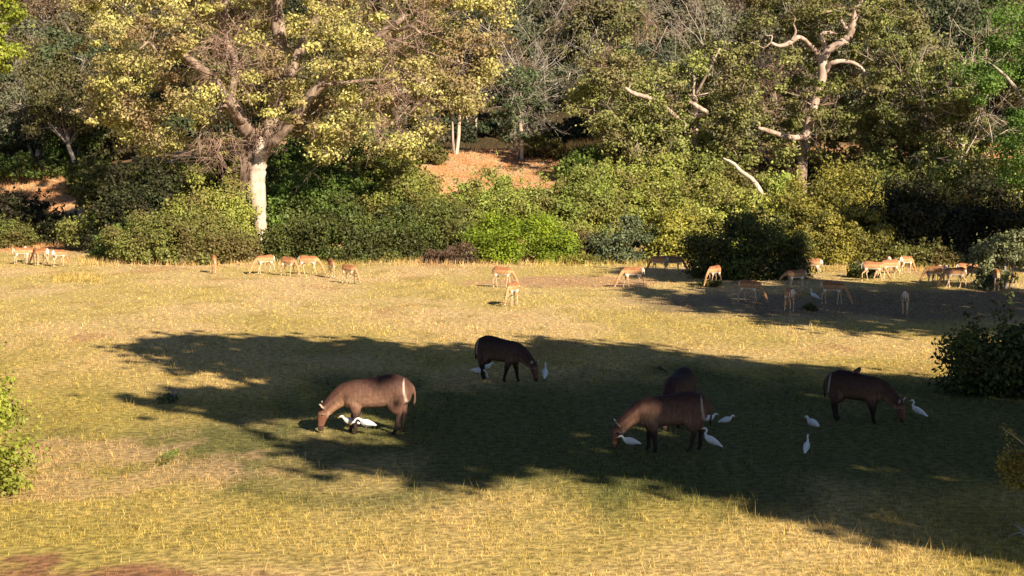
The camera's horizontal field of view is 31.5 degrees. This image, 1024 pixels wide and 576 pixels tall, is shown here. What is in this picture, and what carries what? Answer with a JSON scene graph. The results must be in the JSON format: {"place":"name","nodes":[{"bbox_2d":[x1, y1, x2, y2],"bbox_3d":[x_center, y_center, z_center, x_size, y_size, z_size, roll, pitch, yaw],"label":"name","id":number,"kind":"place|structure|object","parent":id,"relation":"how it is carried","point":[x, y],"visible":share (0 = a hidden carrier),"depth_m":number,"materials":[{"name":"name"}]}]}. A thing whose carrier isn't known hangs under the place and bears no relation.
{"place":"outdoors","nodes":[
{"label":"outdoors","id":0,"kind":"place"},
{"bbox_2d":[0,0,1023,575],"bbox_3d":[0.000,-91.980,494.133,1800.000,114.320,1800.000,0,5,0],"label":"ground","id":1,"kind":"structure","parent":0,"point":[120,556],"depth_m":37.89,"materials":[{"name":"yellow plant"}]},
{"bbox_2d":[0,0,36,74],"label":"yellow foliage tree","id":2,"kind":"object","parent":1,"relation":"on","point":[12,15],"visible":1,"depth_m":44.55,"materials":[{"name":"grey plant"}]},
{"bbox_2d":[0,214,43,248],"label":"bush","id":3,"kind":"object","parent":1,"relation":"on","point":[15,233],"visible":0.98,"depth_m":98.42,"materials":[{"name":"green plant"}]},
{"bbox_2d":[0,341,59,496],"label":"bush","id":4,"kind":"object","parent":1,"relation":"on","point":[11,482],"visible":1,"depth_m":30.16,"materials":[{"name":"green plant"}]},
{"bbox_2d":[0,179,68,243],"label":"bush","id":5,"kind":"object","parent":1,"relation":"on","point":[10,205],"visible":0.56,"depth_m":102.14,"materials":[{"name":"green plant"}]},
{"bbox_2d":[10,0,74,42],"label":"brown leaved tree","id":6,"kind":"object","parent":1,"relation":"on","point":[48,7],"visible":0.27,"depth_m":181.01,"materials":[{"name":"grey plant"}]},
{"bbox_2d":[7,10,77,82],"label":"grey green tree","id":7,"kind":"object","parent":1,"relation":"on","point":[35,32],"visible":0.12,"depth_m":157.50,"materials":[{"name":"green plant"}]},
{"bbox_2d":[0,150,87,180],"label":"bush","id":8,"kind":"object","parent":1,"relation":"on","point":[16,166],"visible":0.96,"depth_m":113.89,"materials":[{"name":"green plant"}]},
{"bbox_2d":[0,105,92,153],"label":"bush","id":9,"kind":"object","parent":1,"relation":"on","point":[7,143],"visible":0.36,"depth_m":121.13,"materials":[{"name":"green plant"}]},
{"bbox_2d":[32,201,78,245],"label":"bush","id":10,"kind":"object","parent":1,"relation":"on","point":[49,223],"visible":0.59,"depth_m":101.21,"materials":[{"name":"green plant"}]},
{"bbox_2d":[0,57,116,155],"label":"slender tree","id":11,"kind":"object","parent":1,"relation":"on","point":[14,98],"visible":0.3,"depth_m":120.85,"materials":[{"name":"green plant"}]},
{"bbox_2d":[4,46,143,163],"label":"olive hill tree","id":12,"kind":"object","parent":1,"relation":"on","point":[65,80],"visible":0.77,"depth_m":114.62,"materials":[{"name":"green plant"}]},
{"bbox_2d":[35,118,119,161],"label":"bush","id":13,"kind":"object","parent":1,"relation":"on","point":[56,147],"visible":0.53,"depth_m":119.57,"materials":[{"name":"green plant"}]},
{"bbox_2d":[18,7,147,95],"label":"olive hill tree","id":14,"kind":"object","parent":1,"relation":"on","point":[73,24],"visible":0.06,"depth_m":134.35,"materials":[{"name":"green plant"}]},
{"bbox_2d":[49,196,121,248],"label":"bush","id":15,"kind":"object","parent":1,"relation":"on","point":[69,230],"visible":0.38,"depth_m":95.86,"materials":[{"name":"green plant"}]},
{"bbox_2d":[58,153,119,194],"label":"bush","id":16,"kind":"object","parent":1,"relation":"on","point":[72,177],"visible":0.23,"depth_m":111.42,"materials":[{"name":"green plant"}]},
{"bbox_2d":[30,20,162,129],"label":"dark green tree","id":17,"kind":"object","parent":1,"relation":"on","point":[68,43],"visible":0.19,"depth_m":126.37,"materials":[{"name":"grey plant"}]},
{"bbox_2d":[66,161,131,210],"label":"bush","id":18,"kind":"object","parent":1,"relation":"on","point":[85,187],"visible":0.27,"depth_m":104.80,"materials":[{"name":"green plant"}]},
{"bbox_2d":[57,105,196,159],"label":"bush","id":19,"kind":"object","parent":1,"relation":"on","point":[111,150],"visible":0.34,"depth_m":119.30,"materials":[{"name":"green plant"}]},
{"bbox_2d":[76,142,190,252],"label":"bush","id":20,"kind":"object","parent":1,"relation":"on","point":[152,190],"visible":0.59,"depth_m":92.81,"materials":[{"name":"green plant"}]},
{"bbox_2d":[94,198,264,265],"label":"bush","id":21,"kind":"object","parent":1,"relation":"on","point":[131,245],"visible":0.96,"depth_m":85.97,"materials":[{"name":"green plant"}]},
{"bbox_2d":[131,0,285,133],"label":"olive hill tree","id":22,"kind":"object","parent":1,"relation":"on","point":[199,59],"visible":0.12,"depth_m":121.80,"materials":[{"name":"green plant"}]},
{"bbox_2d":[156,104,262,138],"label":"bush","id":23,"kind":"object","parent":1,"relation":"on","point":[231,125],"visible":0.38,"depth_m":120.44,"materials":[{"name":"green plant"}]},
{"bbox_2d":[160,163,265,252],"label":"bush","id":24,"kind":"object","parent":1,"relation":"on","point":[217,201],"visible":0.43,"depth_m":91.49,"materials":[{"name":"green plant"}]},
{"bbox_2d":[166,141,268,203],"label":"bush","id":25,"kind":"object","parent":1,"relation":"on","point":[184,166],"visible":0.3,"depth_m":99.72,"materials":[{"name":"green plant"}]},
{"bbox_2d":[54,0,523,240],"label":"yellow leaved tree","id":26,"kind":"object","parent":1,"relation":"on","point":[279,74],"visible":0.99,"depth_m":92.11,"materials":[{"name":"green plant"}]},
{"bbox_2d":[248,156,331,231],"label":"bush","id":27,"kind":"object","parent":1,"relation":"on","point":[277,196],"visible":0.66,"depth_m":95.71,"materials":[{"name":"green plant"}]},
{"bbox_2d":[253,207,331,261],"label":"bush","id":28,"kind":"object","parent":1,"relation":"on","point":[278,245],"visible":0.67,"depth_m":87.53,"materials":[{"name":"green plant"}]},
{"bbox_2d":[248,134,349,173],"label":"bush","id":29,"kind":"object","parent":1,"relation":"on","point":[293,153],"visible":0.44,"depth_m":105.56,"materials":[{"name":"green plant"}]},
{"bbox_2d":[239,32,366,136],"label":"olive hill tree","id":30,"kind":"object","parent":1,"relation":"on","point":[305,75],"visible":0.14,"depth_m":118.27,"materials":[{"name":"green plant"}]},
{"bbox_2d":[265,146,379,199],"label":"bush","id":31,"kind":"object","parent":1,"relation":"on","point":[300,167],"visible":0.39,"depth_m":99.23,"materials":[{"name":"green plant"}]},
{"bbox_2d":[295,169,395,223],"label":"bush","id":32,"kind":"object","parent":1,"relation":"on","point":[351,189],"visible":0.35,"depth_m":97.16,"materials":[{"name":"green plant"}]},
{"bbox_2d":[284,181,409,263],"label":"bush","id":33,"kind":"object","parent":1,"relation":"on","point":[330,228],"visible":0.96,"depth_m":86.74,"materials":[{"name":"green plant"}]},
{"bbox_2d":[317,374,415,433],"bbox_3d":[-2.926,2.333,36.480,1.987,1.204,0.522,0,5,0],"label":"waterbuck","id":34,"kind":"object","parent":1,"relation":"on","point":[392,393],"visible":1,"depth_m":36.29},
{"bbox_2d":[314,125,428,164],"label":"bush","id":35,"kind":"object","parent":1,"relation":"on","point":[361,153],"visible":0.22,"depth_m":106.71,"materials":[{"name":"green plant"}]},
{"bbox_2d":[325,98,450,144],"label":"bush","id":36,"kind":"object","parent":1,"relation":"on","point":[442,137],"visible":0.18,"depth_m":121.02,"materials":[{"name":"green plant"}]},
{"bbox_2d":[334,144,448,200],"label":"bush","id":37,"kind":"object","parent":1,"relation":"on","point":[380,167],"visible":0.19,"depth_m":100.06,"materials":[{"name":"green plant"}]},
{"bbox_2d":[353,194,449,260],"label":"bush","id":38,"kind":"object","parent":1,"relation":"on","point":[411,245],"visible":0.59,"depth_m":88.79,"materials":[{"name":"green plant"}]},
{"bbox_2d":[353,0,458,105],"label":"olive hill tree","id":39,"kind":"object","parent":1,"relation":"on","point":[402,8],"visible":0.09,"depth_m":147.54,"materials":[{"name":"green plant"}]},
{"bbox_2d":[352,160,469,226],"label":"bush","id":40,"kind":"object","parent":1,"relation":"on","point":[400,189],"visible":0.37,"depth_m":95.80,"materials":[{"name":"green plant"}]},
{"bbox_2d":[385,136,451,165],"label":"bush","id":41,"kind":"object","parent":1,"relation":"on","point":[438,156],"visible":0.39,"depth_m":107.98,"materials":[{"name":"green plant"}]},
{"bbox_2d":[406,181,484,252],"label":"bush","id":42,"kind":"object","parent":1,"relation":"on","point":[436,212],"visible":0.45,"depth_m":89.85,"materials":[{"name":"green plant"}]},
{"bbox_2d":[411,110,480,142],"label":"bush","id":43,"kind":"object","parent":1,"relation":"on","point":[468,134],"visible":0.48,"depth_m":126.58,"materials":[{"name":"green plant"}]},
{"bbox_2d":[429,65,493,153],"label":"slender tree","id":44,"kind":"object","parent":1,"relation":"on","point":[445,101],"visible":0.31,"depth_m":113.53,"materials":[{"name":"green plant"}]},
{"bbox_2d":[442,236,481,263],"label":"bush","id":45,"kind":"object","parent":1,"relation":"on","point":[455,252],"visible":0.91,"depth_m":86.09,"materials":[{"name":"brown plant"}]},
{"bbox_2d":[415,0,541,103],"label":"dark green tree","id":46,"kind":"object","parent":1,"relation":"on","point":[519,35],"visible":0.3,"depth_m":144.13,"materials":[{"name":"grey plant"}]},
{"bbox_2d":[421,151,570,227],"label":"bush","id":47,"kind":"object","parent":1,"relation":"on","point":[499,192],"visible":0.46,"depth_m":95.60,"materials":[{"name":"green plant"}]},
{"bbox_2d":[457,24,543,117],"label":"brown leaved tree","id":48,"kind":"object","parent":1,"relation":"on","point":[503,56],"visible":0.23,"depth_m":136.22,"materials":[{"name":"grey plant"}]},
{"bbox_2d":[475,335,540,381],"bbox_3d":[-0.152,1.735,44.346,1.828,1.108,0.499,3,6,32],"label":"waterbuck","id":49,"kind":"object","parent":1,"relation":"on","point":[490,348],"visible":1,"depth_m":44.17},
{"bbox_2d":[400,0,616,142],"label":"bare tree","id":50,"kind":"object","parent":1,"relation":"on","point":[543,68],"visible":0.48,"depth_m":126.31,"materials":[{"name":"grey plant"}]},
{"bbox_2d":[477,0,551,61],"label":"grey green tree","id":51,"kind":"object","parent":1,"relation":"on","point":[534,4],"visible":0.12,"depth_m":155.90,"materials":[{"name":"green plant"}]},
{"bbox_2d":[479,46,556,159],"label":"slender tree","id":52,"kind":"object","parent":1,"relation":"on","point":[516,104],"visible":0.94,"depth_m":111.58,"materials":[{"name":"green plant"}]},
{"bbox_2d":[452,193,588,264],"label":"bush","id":53,"kind":"object","parent":1,"relation":"on","point":[497,241],"visible":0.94,"depth_m":86.30,"materials":[{"name":"green plant"}]},
{"bbox_2d":[484,91,571,154],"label":"bush","id":54,"kind":"object","parent":1,"relation":"on","point":[540,119],"visible":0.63,"depth_m":112.75,"materials":[{"name":"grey plant"}]},
{"bbox_2d":[524,131,569,160],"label":"bush","id":55,"kind":"object","parent":1,"relation":"on","point":[553,147],"visible":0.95,"depth_m":111.92,"materials":[{"name":"green plant"}]},
{"bbox_2d":[518,41,584,122],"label":"slender tree","id":56,"kind":"object","parent":1,"relation":"on","point":[552,75],"visible":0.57,"depth_m":130.43,"materials":[{"name":"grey plant"}]},
{"bbox_2d":[532,54,588,127],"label":"slender tree","id":57,"kind":"object","parent":1,"relation":"on","point":[563,71],"visible":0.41,"depth_m":131.08,"materials":[{"name":"green plant"}]},
{"bbox_2d":[528,8,613,105],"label":"olive hill tree","id":58,"kind":"object","parent":1,"relation":"on","point":[567,59],"visible":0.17,"depth_m":143.77,"materials":[{"name":"green plant"}]},
{"bbox_2d":[504,159,645,235],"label":"bush","id":59,"kind":"object","parent":1,"relation":"on","point":[594,199],"visible":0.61,"depth_m":95.20,"materials":[{"name":"green plant"}]},
{"bbox_2d":[546,109,608,141],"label":"bush","id":60,"kind":"object","parent":1,"relation":"on","point":[576,131],"visible":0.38,"depth_m":125.97,"materials":[{"name":"green plant"}]},
{"bbox_2d":[550,142,621,180],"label":"bush","id":61,"kind":"object","parent":1,"relation":"on","point":[572,158],"visible":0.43,"depth_m":104.82,"materials":[{"name":"green plant"}]},
{"bbox_2d":[533,0,666,73],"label":"olive hill tree","id":62,"kind":"object","parent":1,"relation":"on","point":[607,20],"visible":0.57,"depth_m":137.17,"materials":[{"name":"green plant"}]},
{"bbox_2d":[560,149,646,195],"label":"bush","id":63,"kind":"object","parent":1,"relation":"on","point":[615,172],"visible":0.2,"depth_m":99.74,"materials":[{"name":"green plant"}]},
{"bbox_2d":[561,44,676,128],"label":"brown leaved tree","id":64,"kind":"object","parent":1,"relation":"on","point":[608,65],"visible":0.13,"depth_m":121.58,"materials":[{"name":"grey plant"}]},
{"bbox_2d":[581,208,667,263],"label":"bush","id":65,"kind":"object","parent":1,"relation":"on","point":[619,247],"visible":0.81,"depth_m":86.66,"materials":[{"name":"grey plant"}]},
{"bbox_2d":[591,126,689,177],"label":"bush","id":66,"kind":"object","parent":1,"relation":"on","point":[616,155],"visible":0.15,"depth_m":104.31,"materials":[{"name":"green plant"}]},
{"bbox_2d":[589,38,695,122],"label":"dark green tree","id":67,"kind":"object","parent":1,"relation":"on","point":[642,51],"visible":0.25,"depth_m":121.60,"materials":[{"name":"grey plant"}]},
{"bbox_2d":[576,157,723,231],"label":"bush","id":68,"kind":"object","parent":1,"relation":"on","point":[652,199],"visible":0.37,"depth_m":96.34,"materials":[{"name":"green plant"}]},
{"bbox_2d":[556,31,762,172],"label":"olive tree","id":69,"kind":"object","parent":1,"relation":"on","point":[638,131],"visible":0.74,"depth_m":103.52,"materials":[{"name":"green plant"}]},
{"bbox_2d":[611,391,711,452],"bbox_3d":[2.838,2.530,34.364,1.908,1.157,0.520,0,5,-3],"label":"waterbuck","id":70,"kind":"object","parent":1,"relation":"on","point":[688,410],"visible":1,"depth_m":34.18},
{"bbox_2d":[627,146,708,208],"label":"bush","id":71,"kind":"object","parent":1,"relation":"on","point":[677,160],"visible":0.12,"depth_m":100.29,"materials":[{"name":"green plant"}]},
{"bbox_2d":[623,0,731,58],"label":"grey green tree","id":72,"kind":"object","parent":1,"relation":"on","point":[678,6],"visible":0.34,"depth_m":142.77,"materials":[{"name":"green plant"}]},
{"bbox_2d":[662,367,696,429],"bbox_3d":[3.396,2.274,37.410,0.526,1.168,1.927,2,5,22],"label":"waterbuck","id":73,"kind":"object","parent":1,"relation":"on","point":[681,379],"visible":0.47,"depth_m":37.18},
{"bbox_2d":[637,191,724,264],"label":"bush","id":74,"kind":"object","parent":1,"relation":"on","point":[674,223],"visible":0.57,"depth_m":86.24,"materials":[{"name":"green plant"}]},
{"bbox_2d":[647,169,743,242],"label":"bush","id":75,"kind":"object","parent":1,"relation":"on","point":[711,186],"visible":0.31,"depth_m":94.92,"materials":[{"name":"green plant"}]},
{"bbox_2d":[632,0,782,136],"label":"bare tree","id":76,"kind":"object","parent":1,"relation":"on","point":[696,13],"visible":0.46,"depth_m":111.23,"materials":[{"name":"grey plant"}]},
{"bbox_2d":[676,0,746,44],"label":"grey green tree","id":77,"kind":"object","parent":1,"relation":"on","point":[716,10],"visible":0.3,"depth_m":156.36,"materials":[{"name":"green plant"}]},
{"bbox_2d":[669,28,757,115],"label":"olive hill tree","id":78,"kind":"object","parent":1,"relation":"on","point":[694,46],"visible":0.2,"depth_m":128.62,"materials":[{"name":"green plant"}]},
{"bbox_2d":[669,142,775,201],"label":"bush","id":79,"kind":"object","parent":1,"relation":"on","point":[725,170],"visible":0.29,"depth_m":100.48,"materials":[{"name":"green plant"}]},
{"bbox_2d":[681,175,798,247],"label":"bush","id":80,"kind":"object","parent":1,"relation":"on","point":[754,199],"visible":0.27,"depth_m":92.06,"materials":[{"name":"green plant"}]},
{"bbox_2d":[672,191,822,280],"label":"bush","id":81,"kind":"object","parent":1,"relation":"on","point":[748,257],"visible":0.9,"depth_m":76.46,"materials":[{"name":"green plant"}]},
{"bbox_2d":[761,161,807,210],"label":"bush","id":82,"kind":"object","parent":1,"relation":"on","point":[775,184],"visible":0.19,"depth_m":99.32,"materials":[{"name":"green plant"}]},
{"bbox_2d":[726,0,844,110],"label":"olive hill tree","id":83,"kind":"object","parent":1,"relation":"on","point":[776,5],"visible":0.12,"depth_m":133.97,"materials":[{"name":"green plant"}]},
{"bbox_2d":[719,36,856,119],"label":"leafless tree","id":84,"kind":"object","parent":1,"relation":"on","point":[775,94],"visible":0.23,"depth_m":119.70,"materials":[{"name":"grey plant"}]},
{"bbox_2d":[743,0,868,110],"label":"grey green tree","id":85,"kind":"object","parent":1,"relation":"on","point":[760,35],"visible":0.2,"depth_m":122.86,"materials":[{"name":"green plant"}]},
{"bbox_2d":[697,0,935,193],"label":"pink limbed tree","id":86,"kind":"object","parent":1,"relation":"on","point":[873,15],"visible":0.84,"depth_m":102.06,"materials":[{"name":"green plant"}]},
{"bbox_2d":[762,149,904,253],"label":"bush","id":87,"kind":"object","parent":1,"relation":"on","point":[828,193],"visible":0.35,"depth_m":91.58,"materials":[{"name":"green plant"}]},
{"bbox_2d":[784,96,911,142],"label":"bush","id":88,"kind":"object","parent":1,"relation":"on","point":[838,109],"visible":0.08,"depth_m":118.91,"materials":[{"name":"green plant"}]},
{"bbox_2d":[797,188,904,265],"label":"bush","id":89,"kind":"object","parent":1,"relation":"on","point":[845,235],"visible":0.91,"depth_m":85.36,"materials":[{"name":"green plant"}]},
{"bbox_2d":[823,370,905,423],"bbox_3d":[7.351,2.276,37.889,1.788,1.084,0.470,3,5,29],"label":"waterbuck","id":90,"kind":"object","parent":1,"relation":"on","point":[843,385],"visible":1,"depth_m":37.72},
{"bbox_2d":[822,146,946,208],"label":"bush","id":91,"kind":"object","parent":1,"relation":"on","point":[903,169],"visible":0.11,"depth_m":97.33,"materials":[{"name":"green plant"}]},
{"bbox_2d":[842,24,941,112],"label":"grey green tree","id":92,"kind":"object","parent":1,"relation":"on","point":[857,97],"visible":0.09,"depth_m":118.66,"materials":[{"name":"green plant"}]},
{"bbox_2d":[839,158,992,262],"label":"bush","id":93,"kind":"object","parent":1,"relation":"on","point":[915,212],"visible":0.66,"depth_m":86.59,"materials":[{"name":"green plant"}]},
{"bbox_2d":[842,27,999,185],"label":"olive tree","id":94,"kind":"object","parent":1,"relation":"on","point":[905,125],"visible":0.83,"depth_m":98.85,"materials":[{"name":"green plant"}]},
{"bbox_2d":[887,234,967,267],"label":"bush","id":95,"kind":"object","parent":1,"relation":"on","point":[930,256],"visible":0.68,"depth_m":83.81,"materials":[{"name":"green plant"}]},
{"bbox_2d":[878,0,1012,98],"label":"dark green tree","id":96,"kind":"object","parent":1,"relation":"on","point":[943,15],"visible":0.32,"depth_m":128.04,"materials":[{"name":"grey plant"}]},
{"bbox_2d":[871,21,1020,189],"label":"bare tree","id":97,"kind":"object","parent":1,"relation":"on","point":[966,125],"visible":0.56,"depth_m":99.12,"materials":[{"name":"grey plant"}]},
{"bbox_2d":[882,145,1021,208],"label":"bush","id":98,"kind":"object","parent":1,"relation":"on","point":[947,168],"visible":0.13,"depth_m":96.93,"materials":[{"name":"green plant"}]},
{"bbox_2d":[921,277,1023,399],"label":"bush","id":99,"kind":"object","parent":1,"relation":"on","point":[974,357],"visible":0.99,"depth_m":41.39,"materials":[{"name":"green plant"}]},
{"bbox_2d":[931,161,1023,263],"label":"bush","id":100,"kind":"object","parent":1,"relation":"on","point":[988,186],"visible":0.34,"depth_m":88.19,"materials":[{"name":"green plant"}]},
{"bbox_2d":[935,0,1023,199],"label":"bright green tree","id":101,"kind":"object","parent":1,"relation":"on","point":[988,74],"visible":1,"depth_m":92.06,"materials":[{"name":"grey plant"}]},
{"bbox_2d":[958,226,1023,288],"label":"bush","id":102,"kind":"object","parent":1,"relation":"on","point":[986,249],"visible":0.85,"depth_m":71.48,"materials":[{"name":"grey plant"}]},
{"bbox_2d":[960,13,1023,109],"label":"olive hill tree","id":103,"kind":"object","parent":1,"relation":"on","point":[1014,101],"visible":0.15,"depth_m":120.36,"materials":[{"name":"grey plant"}]},
{"bbox_2d":[976,423,1023,538],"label":"thorn shrub","id":104,"kind":"object","parent":1,"relation":"on","point":[1009,462],"visible":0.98,"depth_m":26.78,"materials":[{"name":"green plant"}]},
{"bbox_2d":[984,182,1023,263],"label":"bush","id":105,"kind":"object","parent":1,"relation":"on","point":[1011,218],"visible":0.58,"depth_m":84.76,"materials":[{"name":"green plant"}]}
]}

